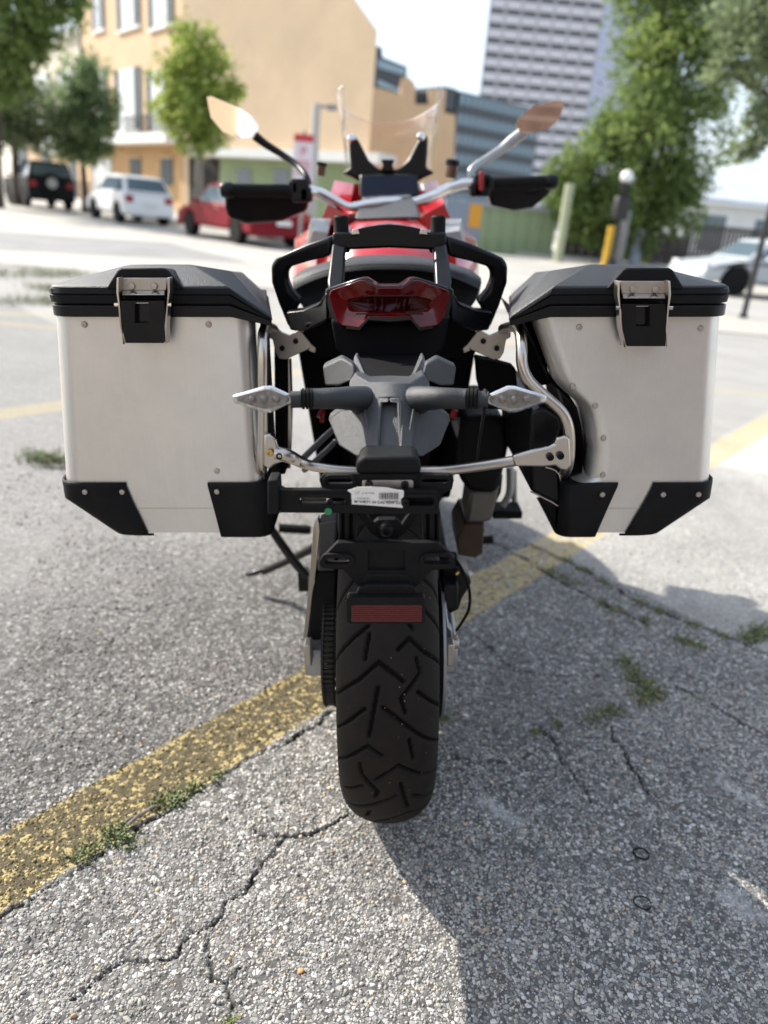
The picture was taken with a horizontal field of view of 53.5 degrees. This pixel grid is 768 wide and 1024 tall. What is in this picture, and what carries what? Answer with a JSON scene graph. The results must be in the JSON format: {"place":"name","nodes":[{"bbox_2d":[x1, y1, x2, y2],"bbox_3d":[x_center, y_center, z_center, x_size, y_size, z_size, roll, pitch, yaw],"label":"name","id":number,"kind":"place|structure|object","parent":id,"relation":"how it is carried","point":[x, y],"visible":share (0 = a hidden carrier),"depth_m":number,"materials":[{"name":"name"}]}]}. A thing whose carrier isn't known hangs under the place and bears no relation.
{"place":"outdoors","nodes":[
{"label":"outdoors","id":0,"kind":"place"},
{"bbox_2d":[32,198,284,243],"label":"sidewalk","id":1,"kind":"structure","parent":0,"point":[78,202],"depth_m":27.47,"materials":[{"name":"concrete"}]},
{"bbox_2d":[141,5,247,202],"bbox_3d":[-6.143,-12.775,25.173,3.398,6.569,2.910,5,21,-2],"label":"tree","id":2,"kind":"object","parent":1,"relation":"on","point":[191,89],"visible":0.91,"depth_m":24.40,"materials":[{"name":"green plant"}]},
{"bbox_2d":[0,264,767,1023],"bbox_3d":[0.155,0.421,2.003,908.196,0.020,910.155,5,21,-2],"label":"parking lot","id":3,"kind":"structure","parent":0,"point":[730,516],"depth_m":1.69,"materials":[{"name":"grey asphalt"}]},
{"bbox_2d":[0,290,52,307],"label":"weed tuft","id":4,"kind":"object","parent":3,"relation":"on","point":[43,297],"visible":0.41,"depth_m":7.29,"materials":[{"name":"green plant"}]},
{"bbox_2d":[7,279,56,292],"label":"weed tuft","id":5,"kind":"object","parent":3,"relation":"on","point":[46,286],"visible":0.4,"depth_m":8.27,"materials":[{"name":"green plant"}]},
{"bbox_2d":[4,444,65,468],"bbox_3d":[-1.439,-0.243,3.244,0.253,0.048,0.318,-14,29,-41],"label":"weed tuft","id":6,"kind":"object","parent":3,"relation":"on","point":[38,454],"visible":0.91,"depth_m":3.23,"materials":[{"name":"green plant"}]},
{"bbox_2d":[0,263,96,280],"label":"weed tuft","id":7,"kind":"object","parent":3,"relation":"on","point":[3,273],"visible":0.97,"depth_m":9.43,"materials":[{"name":"green plant"}]},
{"bbox_2d":[59,834,110,865],"bbox_3d":[-0.534,0.600,1.363,0.079,0.016,0.074,5,21,-2],"label":"weed tuft","id":8,"kind":"object","parent":3,"relation":"on","point":[87,850],"visible":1,"depth_m":1.35,"materials":[{"name":"green plant"}]},
{"bbox_2d":[98,817,145,851],"bbox_3d":[-0.481,0.591,1.390,0.089,0.020,0.070,21,26,34],"label":"weed tuft","id":9,"kind":"object","parent":3,"relation":"on","point":[126,837],"visible":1,"depth_m":1.39,"materials":[{"name":"green plant"}]},
{"bbox_2d":[125,804,162,826],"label":"twig","id":10,"kind":"object","parent":3,"relation":"on","point":[135,817],"visible":1,"depth_m":1.43,"materials":[{"name":"brown plant"}]},
{"bbox_2d":[146,783,190,814],"bbox_3d":[-0.416,0.559,1.481,0.084,0.022,0.079,5,21,-2],"label":"weed tuft","id":11,"kind":"object","parent":3,"relation":"on","point":[173,800],"visible":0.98,"depth_m":1.48,"materials":[{"name":"green plant"}]},
{"bbox_2d":[188,768,226,791],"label":"weed tuft","id":12,"kind":"object","parent":3,"relation":"on","point":[192,783],"visible":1,"depth_m":1.54,"materials":[{"name":"green plant"}]},
{"bbox_2d":[220,1013,240,1023],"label":"weed tuft","id":13,"kind":"object","parent":3,"relation":"on","point":[231,1020],"visible":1,"depth_m":1.10,"materials":[{"name":"green plant"}]},
{"bbox_2d":[207,85,574,823],"bbox_3d":[0.013,-0.383,2.007,1.007,1.457,2.365,0,21,0],"label":"motorcycle","id":14,"kind":"object","parent":3,"relation":"on","point":[387,339],"visible":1,"depth_m":1.25,"materials":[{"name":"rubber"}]},
{"bbox_2d":[49,264,280,536],"bbox_3d":[-0.354,-0.237,1.413,0.374,0.442,0.516,0,21,0],"label":"side case","id":15,"kind":"object","parent":14,"relation":"attached to","point":[158,366],"visible":0.94,"depth_m":1.21,"materials":[{"name":"metal"}]},
{"bbox_2d":[501,264,729,536],"bbox_3d":[0.370,-0.237,1.413,0.366,0.442,0.516,0,21,0],"label":"side case","id":16,"kind":"object","parent":14,"relation":"attached to","point":[629,351],"visible":0.98,"depth_m":1.20,"materials":[{"name":"metal"}]},
{"bbox_2d":[529,718,562,737],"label":"weed tuft","id":17,"kind":"object","parent":3,"relation":"on","point":[556,722],"visible":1,"depth_m":1.82,"materials":[{"name":"green plant"}]},
{"bbox_2d":[551,183,574,262],"bbox_3d":[6.242,-9.995,26.463,0.506,2.600,0.506,5,21,-2],"label":"utility post","id":18,"kind":"object","parent":3,"relation":"on","point":[564,221],"visible":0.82,"depth_m":26.33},
{"bbox_2d":[542,562,660,625],"bbox_3d":[0.680,0.270,2.501,0.118,0.018,0.469,-11,27,-36],"label":"weed tuft","id":19,"kind":"object","parent":3,"relation":"on","point":[598,600],"visible":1,"depth_m":2.46,"materials":[{"name":"green plant"}]},
{"bbox_2d":[577,701,630,727],"bbox_3d":[0.541,0.500,1.889,0.168,0.017,0.079,-9,25,-32],"label":"weed tuft","id":20,"kind":"object","parent":3,"relation":"on","point":[609,706],"visible":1,"depth_m":1.90,"materials":[{"name":"green plant"}]},
{"bbox_2d":[601,226,615,263],"bbox_3d":[7.892,-9.296,26.738,0.474,1.390,0.474,5,21,-2],"label":"bollard","id":21,"kind":"object","parent":3,"relation":"on","point":[608,241],"visible":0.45,"depth_m":26.59,"materials":[{"name":"yellow metal"}]},
{"bbox_2d":[614,210,631,263],"bbox_3d":[8.415,-9.625,26.931,0.506,1.950,0.506,5,21,-2],"label":"utility post","id":22,"kind":"object","parent":3,"relation":"on","point":[622,239],"visible":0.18,"depth_m":26.82,"materials":[{"name":"grey metal"}]},
{"bbox_2d":[627,229,645,263],"bbox_3d":[9.327,-9.734,28.178,0.695,1.400,0.695,5,21,-2],"label":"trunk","id":23,"kind":"object","parent":3,"relation":"on","point":[635,257],"visible":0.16,"depth_m":28.05,"materials":[{"name":"grey plant"}]},
{"bbox_2d":[632,847,649,859],"bbox_3d":[0.497,0.660,1.472,0.033,0.005,0.030,5,21,-2],"label":"rubber ring","id":24,"kind":"object","parent":3,"relation":"on","point":[634,854],"visible":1,"depth_m":1.47,"materials":[{"name":"black rubber"}]},
{"bbox_2d":[557,555,728,640],"bbox_3d":[0.830,0.276,2.519,0.113,0.019,0.658,-12,27,-38],"label":"weed tuft","id":25,"kind":"object","parent":3,"relation":"on","point":[635,600],"visible":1,"depth_m":2.48,"materials":[{"name":"green plant"}]},
{"bbox_2d":[612,649,679,707],"bbox_3d":[0.693,0.447,2.056,0.144,0.023,0.285,5,21,-2],"label":"weed tuft","id":26,"kind":"object","parent":3,"relation":"on","point":[653,690],"visible":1,"depth_m":2.03,"materials":[{"name":"green plant"}]},
{"bbox_2d":[660,631,712,652],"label":"weed tuft","id":27,"kind":"object","parent":3,"relation":"on","point":[689,642],"visible":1,"depth_m":2.26,"materials":[{"name":"green plant"}]},
{"bbox_2d":[732,618,767,647],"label":"weed tuft","id":28,"kind":"object","parent":3,"relation":"on","point":[762,633],"visible":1,"depth_m":2.33,"materials":[{"name":"green plant"}]},
{"bbox_2d":[738,208,767,317],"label":"bollard","id":29,"kind":"object","parent":3,"relation":"on","point":[754,272],"visible":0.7,"depth_m":12.18,"materials":[{"name":"black metal"}]},
{"bbox_2d":[0,177,767,335],"bbox_3d":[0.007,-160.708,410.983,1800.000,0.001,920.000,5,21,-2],"label":"road","id":30,"kind":"structure","parent":0,"point":[43,218],"depth_m":17.91,"materials":[{"name":"grey asphalt"}]},
{"bbox_2d":[2,72,75,205],"bbox_3d":[-14.665,-14.266,28.712,4.877,5.267,4.246,19,25,32],"label":"tree","id":31,"kind":"object","parent":30,"relation":"on","point":[18,130],"visible":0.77,"depth_m":28.47,"materials":[{"name":"green plant"}]},
{"bbox_2d":[4,159,75,209],"bbox_3d":[-14.750,-14.009,32.539,2.130,1.820,4.531,-11,27,-36],"label":"off roader","id":32,"kind":"object","parent":30,"relation":"on","point":[51,183],"visible":0.96,"depth_m":31.08,"materials":[{"name":"black paint"}]},
{"bbox_2d":[0,0,100,207],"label":"tree","id":33,"kind":"object","parent":30,"relation":"on","point":[26,32],"visible":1,"depth_m":24.02,"materials":[{"name":"green plant"}]},
{"bbox_2d":[18,26,92,198],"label":"cream house","id":34,"kind":"structure","parent":30,"relation":"on","point":[74,169],"depth_m":52.64,"materials":[{"name":"beige paint"}]},
{"bbox_2d":[19,146,27,158],"bbox_3d":[-30.155,-28.695,63.372,0.040,3.669,4.554,-11,27,-36],"label":"door","id":35,"kind":"structure","parent":34,"relation":"in","point":[22,154],"depth_m":62.36,"materials":[{"name":"grey"}]},
{"bbox_2d":[34,72,50,92],"bbox_3d":[-24.859,-31.049,55.311,0.080,1.317,4.481,-11,27,-36],"label":"window","id":36,"kind":"structure","parent":34,"relation":"in","point":[42,77],"depth_m":54.74,"materials":[{"name":"grey"}]},
{"bbox_2d":[68,159,77,197],"bbox_3d":[-21.737,-23.397,53.288,0.040,2.679,1.725,-11,27,-36],"label":"door","id":37,"kind":"structure","parent":34,"relation":"in","point":[72,167],"depth_m":53.03,"materials":[{"name":"grey"}]},
{"bbox_2d":[37,44,128,212],"bbox_3d":[-11.826,-14.806,29.681,3.524,6.050,3.117,5,21,-2],"label":"tree","id":38,"kind":"object","parent":30,"relation":"on","point":[84,92],"visible":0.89,"depth_m":29.04,"materials":[{"name":"green plant"}]},
{"bbox_2d":[0,232,249,262],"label":"road patch","id":39,"kind":"object","parent":30,"relation":"on","point":[47,243],"visible":1,"depth_m":14.58,"materials":[{"name":"grey concrete"}]},
{"bbox_2d":[86,173,173,225],"bbox_3d":[-8.844,-10.841,26.345,1.980,1.500,4.039,-11,27,-36],"label":"hatchback","id":40,"kind":"object","parent":30,"relation":"on","point":[122,196],"visible":1,"depth_m":25.10,"materials":[{"name":"white paint"}]},
{"bbox_2d":[77,0,396,218],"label":"town house","id":41,"kind":"structure","parent":30,"relation":"on","point":[298,58],"depth_m":34.03,"materials":[{"name":"beige paint"}]},
{"bbox_2d":[92,159,98,190],"bbox_3d":[-19.075,-21.940,50.331,0.100,2.600,1.086,-11,27,-36],"label":"door","id":42,"kind":"structure","parent":41,"relation":"in","point":[94,172],"depth_m":50.06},
{"bbox_2d":[91,0,105,34],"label":"window","id":43,"kind":"structure","parent":41,"relation":"in","point":[98,16],"depth_m":44.21,"materials":[{"name":"white paint"}]},
{"bbox_2d":[91,68,108,114],"bbox_3d":[-17.493,-25.105,46.466,0.110,3.243,3.843,-11,27,-36],"label":"window","id":44,"kind":"structure","parent":41,"relation":"in","point":[102,76],"depth_m":45.03,"materials":[{"name":"white paint"}]},
{"bbox_2d":[98,159,104,184],"bbox_3d":[-18.264,-21.476,49.347,0.100,2.600,1.086,-11,27,-36],"label":"door","id":45,"kind":"structure","parent":41,"relation":"in","point":[101,168],"depth_m":49.04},
{"bbox_2d":[105,159,112,176],"bbox_3d":[-17.452,-21.012,48.362,0.100,2.600,1.086,-11,27,-36],"label":"door","id":46,"kind":"structure","parent":41,"relation":"in","point":[108,165],"depth_m":47.95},
{"bbox_2d":[116,0,140,33],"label":"window","id":47,"kind":"structure","parent":41,"relation":"in","point":[128,13],"depth_m":40.90,"materials":[{"name":"white paint"}]},
{"bbox_2d":[114,66,142,133],"bbox_3d":[-14.400,-23.041,42.766,0.140,3.257,4.046,-11,27,-36],"label":"window","id":48,"kind":"structure","parent":41,"relation":"in","point":[129,85],"depth_m":42.39,"materials":[{"name":"white paint"}]},
{"bbox_2d":[128,156,141,175],"bbox_3d":[-14.605,-20.158,44.703,0.100,1.341,1.828,-11,27,-36],"label":"window","id":49,"kind":"structure","parent":41,"relation":"in","point":[135,161],"depth_m":44.56,"materials":[{"name":"grey glass"}]},
{"bbox_2d":[146,68,171,132],"bbox_3d":[-11.708,-21.295,39.555,0.140,3.020,3.273,-11,27,-36],"label":"window","id":50,"kind":"structure","parent":41,"relation":"in","point":[152,126],"depth_m":40.13,"materials":[{"name":"white paint"}]},
{"bbox_2d":[147,0,173,32],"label":"window","id":51,"kind":"structure","parent":41,"relation":"in","point":[157,9],"depth_m":37.88,"materials":[{"name":"white paint"}]},
{"bbox_2d":[159,156,172,184],"bbox_3d":[-11.811,-18.528,41.321,0.100,1.442,1.725,-11,27,-36],"label":"window","id":52,"kind":"structure","parent":41,"relation":"in","point":[166,162],"depth_m":41.23,"materials":[{"name":"grey"}]},
{"bbox_2d":[177,183,310,246],"bbox_3d":[-3.914,-8.170,20.838,2.060,1.430,4.752,-11,27,-36],"label":"sedan","id":53,"kind":"object","parent":30,"relation":"on","point":[207,208],"visible":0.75,"depth_m":19.93,"materials":[{"name":"red paint"}]},
{"bbox_2d":[293,131,313,235],"bbox_3d":[-1.728,-6.624,16.001,0.400,2.500,0.090,5,21,-2],"label":"parking sign","id":54,"kind":"object","parent":30,"relation":"on","point":[303,148],"visible":0.77,"depth_m":15.67,"materials":[{"name":"grey metal"}]},
{"bbox_2d":[307,103,336,218],"bbox_3d":[-1.986,-10.637,24.061,0.750,4.010,0.247,5,21,-2],"label":"street light","id":55,"kind":"object","parent":30,"relation":"on","point":[315,127],"visible":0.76,"depth_m":23.59,"materials":[{"name":"grey metal"}]},
{"bbox_2d":[373,46,406,93],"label":"grey office block","id":56,"kind":"structure","parent":30,"relation":"on","point":[388,74],"depth_m":84.35,"materials":[{"name":"grey"}]},
{"bbox_2d":[378,80,399,91],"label":"window","id":57,"kind":"structure","parent":56,"relation":"in","point":[380,83],"depth_m":84.68,"materials":[{"name":"blue glass"}]},
{"bbox_2d":[378,59,404,74],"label":"window","id":58,"kind":"structure","parent":56,"relation":"in","point":[384,65],"depth_m":84.00,"materials":[{"name":"blue glass"}]},
{"bbox_2d":[369,77,455,185],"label":"stepped building","id":59,"kind":"structure","parent":30,"relation":"on","point":[389,136],"depth_m":56.76,"materials":[{"name":"beige paint"}]},
{"bbox_2d":[444,199,482,246],"bbox_3d":[2.670,-9.908,26.484,1.300,1.700,0.525,5,21,-2],"label":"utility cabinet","id":60,"kind":"object","parent":30,"relation":"on","point":[469,213],"visible":0.55,"depth_m":26.09,"materials":[{"name":"grey metal"}]},
{"bbox_2d":[415,86,537,201],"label":"glass office","id":61,"kind":"structure","parent":30,"relation":"on","point":[484,126],"depth_m":111.55,"materials":[{"name":"grey"}]},
{"bbox_2d":[463,200,560,254],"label":"green shed","id":62,"kind":"structure","parent":30,"relation":"on","point":[513,232],"depth_m":28.93,"materials":[{"name":"paint"}]},
{"bbox_2d":[479,0,651,231],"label":"office tower","id":63,"kind":"structure","parent":30,"relation":"on","point":[537,52],"depth_m":261.40,"materials":[{"name":"concrete"}]},
{"bbox_2d":[482,80,494,86],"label":"window","id":64,"kind":"structure","parent":63,"relation":"in","point":[484,82],"depth_m":263.85,"materials":[{"name":"grey glass"}]},
{"bbox_2d":[484,66,496,72],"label":"window","id":65,"kind":"structure","parent":63,"relation":"in","point":[491,69],"depth_m":262.31,"materials":[{"name":"grey glass"}]},
{"bbox_2d":[485,51,498,58],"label":"window","id":66,"kind":"structure","parent":63,"relation":"in","point":[488,54],"depth_m":260.78,"materials":[{"name":"grey glass"}]},
{"bbox_2d":[487,37,499,43],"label":"window","id":67,"kind":"structure","parent":63,"relation":"in","point":[493,40],"depth_m":259.19,"materials":[{"name":"grey glass"}]},
{"bbox_2d":[489,22,501,28],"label":"window","id":68,"kind":"structure","parent":63,"relation":"in","point":[491,25],"depth_m":257.55,"materials":[{"name":"grey glass"}]},
{"bbox_2d":[491,7,503,14],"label":"window","id":69,"kind":"structure","parent":63,"relation":"in","point":[493,10],"depth_m":256.05,"materials":[{"name":"grey glass"}]},
{"bbox_2d":[501,53,513,59],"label":"window","id":70,"kind":"structure","parent":63,"relation":"in","point":[504,56],"depth_m":260.91,"materials":[{"name":"grey glass"}]},
{"bbox_2d":[503,39,515,45],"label":"window","id":71,"kind":"structure","parent":63,"relation":"in","point":[512,42],"depth_m":259.38,"materials":[{"name":"grey glass"}]},
{"bbox_2d":[505,24,517,30],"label":"window","id":72,"kind":"structure","parent":63,"relation":"in","point":[511,27],"depth_m":257.81,"materials":[{"name":"grey glass"}]},
{"bbox_2d":[507,9,519,15],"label":"window","id":73,"kind":"structure","parent":63,"relation":"in","point":[511,12],"depth_m":256.17,"materials":[{"name":"grey glass"}]},
{"bbox_2d":[513,83,525,89],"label":"window","id":74,"kind":"structure","parent":63,"relation":"in","point":[516,86],"depth_m":264.24,"materials":[{"name":"grey glass"}]},
{"bbox_2d":[515,69,527,75],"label":"window","id":75,"kind":"structure","parent":63,"relation":"in","point":[518,71],"depth_m":262.63,"materials":[{"name":"grey glass"}]},
{"bbox_2d":[517,55,529,61],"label":"window","id":76,"kind":"structure","parent":63,"relation":"in","point":[520,57],"depth_m":261.10,"materials":[{"name":"grey glass"}]},
{"bbox_2d":[519,40,531,46],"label":"window","id":77,"kind":"structure","parent":63,"relation":"in","point":[522,43],"depth_m":259.51,"materials":[{"name":"grey glass"}]},
{"bbox_2d":[521,25,533,32],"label":"window","id":78,"kind":"structure","parent":63,"relation":"in","point":[530,29],"depth_m":257.99,"materials":[{"name":"grey glass"}]},
{"bbox_2d":[523,11,535,17],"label":"window","id":79,"kind":"structure","parent":63,"relation":"in","point":[530,14],"depth_m":256.42,"materials":[{"name":"grey glass"}]},
{"bbox_2d":[533,56,545,62],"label":"window","id":80,"kind":"structure","parent":63,"relation":"in","point":[535,59],"depth_m":261.23,"materials":[{"name":"grey glass"}]},
{"bbox_2d":[535,42,547,48],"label":"window","id":81,"kind":"structure","parent":63,"relation":"in","point":[542,45],"depth_m":259.70,"materials":[{"name":"grey glass"}]},
{"bbox_2d":[537,27,549,33],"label":"window","id":82,"kind":"structure","parent":63,"relation":"in","point":[540,30],"depth_m":258.12,"materials":[{"name":"grey glass"}]},
{"bbox_2d":[539,12,551,19],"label":"window","id":83,"kind":"structure","parent":63,"relation":"in","point":[541,15],"depth_m":256.55,"materials":[{"name":"grey glass"}]},
{"bbox_2d":[548,58,561,64],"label":"window","id":84,"kind":"structure","parent":63,"relation":"in","point":[555,61],"depth_m":261.48,"materials":[{"name":"grey glass"}]},
{"bbox_2d":[551,43,563,50],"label":"window","id":85,"kind":"structure","parent":63,"relation":"in","point":[553,46],"depth_m":259.83,"materials":[{"name":"grey"}]},
{"bbox_2d":[553,29,565,35],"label":"window","id":86,"kind":"structure","parent":63,"relation":"in","point":[560,32],"depth_m":258.31,"materials":[{"name":"grey"}]},
{"bbox_2d":[555,14,567,20],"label":"window","id":87,"kind":"structure","parent":63,"relation":"in","point":[559,17],"depth_m":256.74,"materials":[{"name":"grey"}]},
{"bbox_2d":[564,59,576,66],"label":"window","id":88,"kind":"structure","parent":63,"relation":"in","point":[567,62],"depth_m":261.67,"materials":[{"name":"grey"}]},
{"bbox_2d":[566,45,579,51],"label":"window","id":89,"kind":"structure","parent":63,"relation":"in","point":[571,48],"depth_m":260.02,"materials":[{"name":"grey glass"}]},
{"bbox_2d":[569,30,581,37],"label":"window","id":90,"kind":"structure","parent":63,"relation":"in","point":[571,33],"depth_m":258.50,"materials":[{"name":"grey glass"}]},
{"bbox_2d":[571,16,583,22],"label":"window","id":91,"kind":"structure","parent":63,"relation":"in","point":[579,19],"depth_m":256.93,"materials":[{"name":"grey glass"}]},
{"bbox_2d":[573,1,586,7],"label":"window","id":92,"kind":"structure","parent":63,"relation":"in","point":[580,4],"depth_m":255.36,"materials":[{"name":"grey glass"}]},
{"bbox_2d":[580,61,592,67],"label":"window","id":93,"kind":"structure","parent":63,"relation":"in","point":[585,64],"depth_m":261.80,"materials":[{"name":"grey glass"}]},
{"bbox_2d":[582,47,594,53],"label":"window","id":94,"kind":"structure","parent":63,"relation":"in","point":[591,50],"depth_m":260.27,"materials":[{"name":"grey glass"}]},
{"bbox_2d":[585,32,597,38],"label":"window","id":95,"kind":"structure","parent":63,"relation":"in","point":[589,35],"depth_m":258.63,"materials":[{"name":"grey"}]},
{"bbox_2d":[587,17,599,24],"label":"window","id":96,"kind":"structure","parent":63,"relation":"in","point":[590,20],"depth_m":257.05,"materials":[{"name":"grey"}]},
{"bbox_2d":[589,2,602,9],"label":"window","id":97,"kind":"structure","parent":63,"relation":"in","point":[592,5],"depth_m":255.55,"materials":[{"name":"grey glass"}]},
{"bbox_2d":[606,170,633,263],"bbox_3d":[7.861,-9.768,25.478,0.517,3.080,0.517,13,23,19],"label":"globe lamp","id":98,"kind":"object","parent":30,"relation":"on","point":[621,207],"visible":0.96,"depth_m":25.15,"materials":[{"name":"black metal"}]},
{"bbox_2d":[510,279,767,317],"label":"road patch","id":99,"kind":"object","parent":30,"relation":"on","point":[758,310],"visible":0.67,"depth_m":14.37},
{"bbox_2d":[607,163,767,257],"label":"warehouse","id":100,"kind":"structure","parent":30,"relation":"on","point":[738,191],"depth_m":43.59,"materials":[{"name":"white paint"}]},
{"bbox_2d":[697,215,726,251],"bbox_3d":[18.766,-15.932,43.626,1.400,1.955,0.050,3,22,-7],"label":"window","id":101,"kind":"structure","parent":100,"relation":"in","point":[713,219],"depth_m":43.43,"materials":[{"name":"grey glass"}]},
{"bbox_2d":[752,220,763,238],"bbox_3d":[21.938,-15.790,44.024,1.400,1.955,0.050,3,22,-7],"label":"window","id":102,"kind":"structure","parent":100,"relation":"in","point":[759,223],"depth_m":43.69,"materials":[{"name":"grey glass"}]},
{"bbox_2d":[669,239,767,295],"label":"sedan","id":103,"kind":"object","parent":30,"relation":"on","point":[731,266],"visible":0.84,"depth_m":17.37,"materials":[{"name":"grey paint"}]},
{"bbox_2d":[695,0,767,167],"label":"tree","id":104,"kind":"object","parent":30,"relation":"on","point":[743,29],"visible":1,"depth_m":15.89,"materials":[{"name":"green plant"}]},
{"bbox_2d":[2,0,767,208],"label":"sky","id":105,"kind":"structure","parent":0,"point":[439,42],"materials":[{"name":"white"}]},
{"bbox_2d":[515,242,669,267],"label":"sidewalk","id":106,"kind":"structure","parent":0,"point":[582,259],"depth_m":28.94,"materials":[{"name":"concrete"}]},
{"bbox_2d":[541,192,604,232],"bbox_3d":[9.320,-12.851,33.700,5.003,3.188,2.840,5,21,-2],"label":"tree","id":107,"kind":"object","parent":106,"relation":"on","point":[547,204],"visible":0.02,"depth_m":33.35,"materials":[{"name":"green plant"}]},
{"bbox_2d":[563,226,689,264],"bbox_3d":[9.526,-10.618,30.471,5.200,1.201,0.102,5,21,-1],"label":"board fence","id":108,"kind":"object","parent":106,"relation":"on","point":[664,255],"visible":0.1,"depth_m":30.48,"materials":[{"name":"green wood"}]},
{"bbox_2d":[539,0,759,264],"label":"tree","id":109,"kind":"object","parent":106,"relation":"on","point":[667,186],"visible":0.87,"depth_m":26.78,"materials":[{"name":"green plant"}]},
{"bbox_2d":[682,223,767,257],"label":"picket fence","id":110,"kind":"object","parent":106,"relation":"on","point":[732,230],"visible":0.33,"depth_m":36.05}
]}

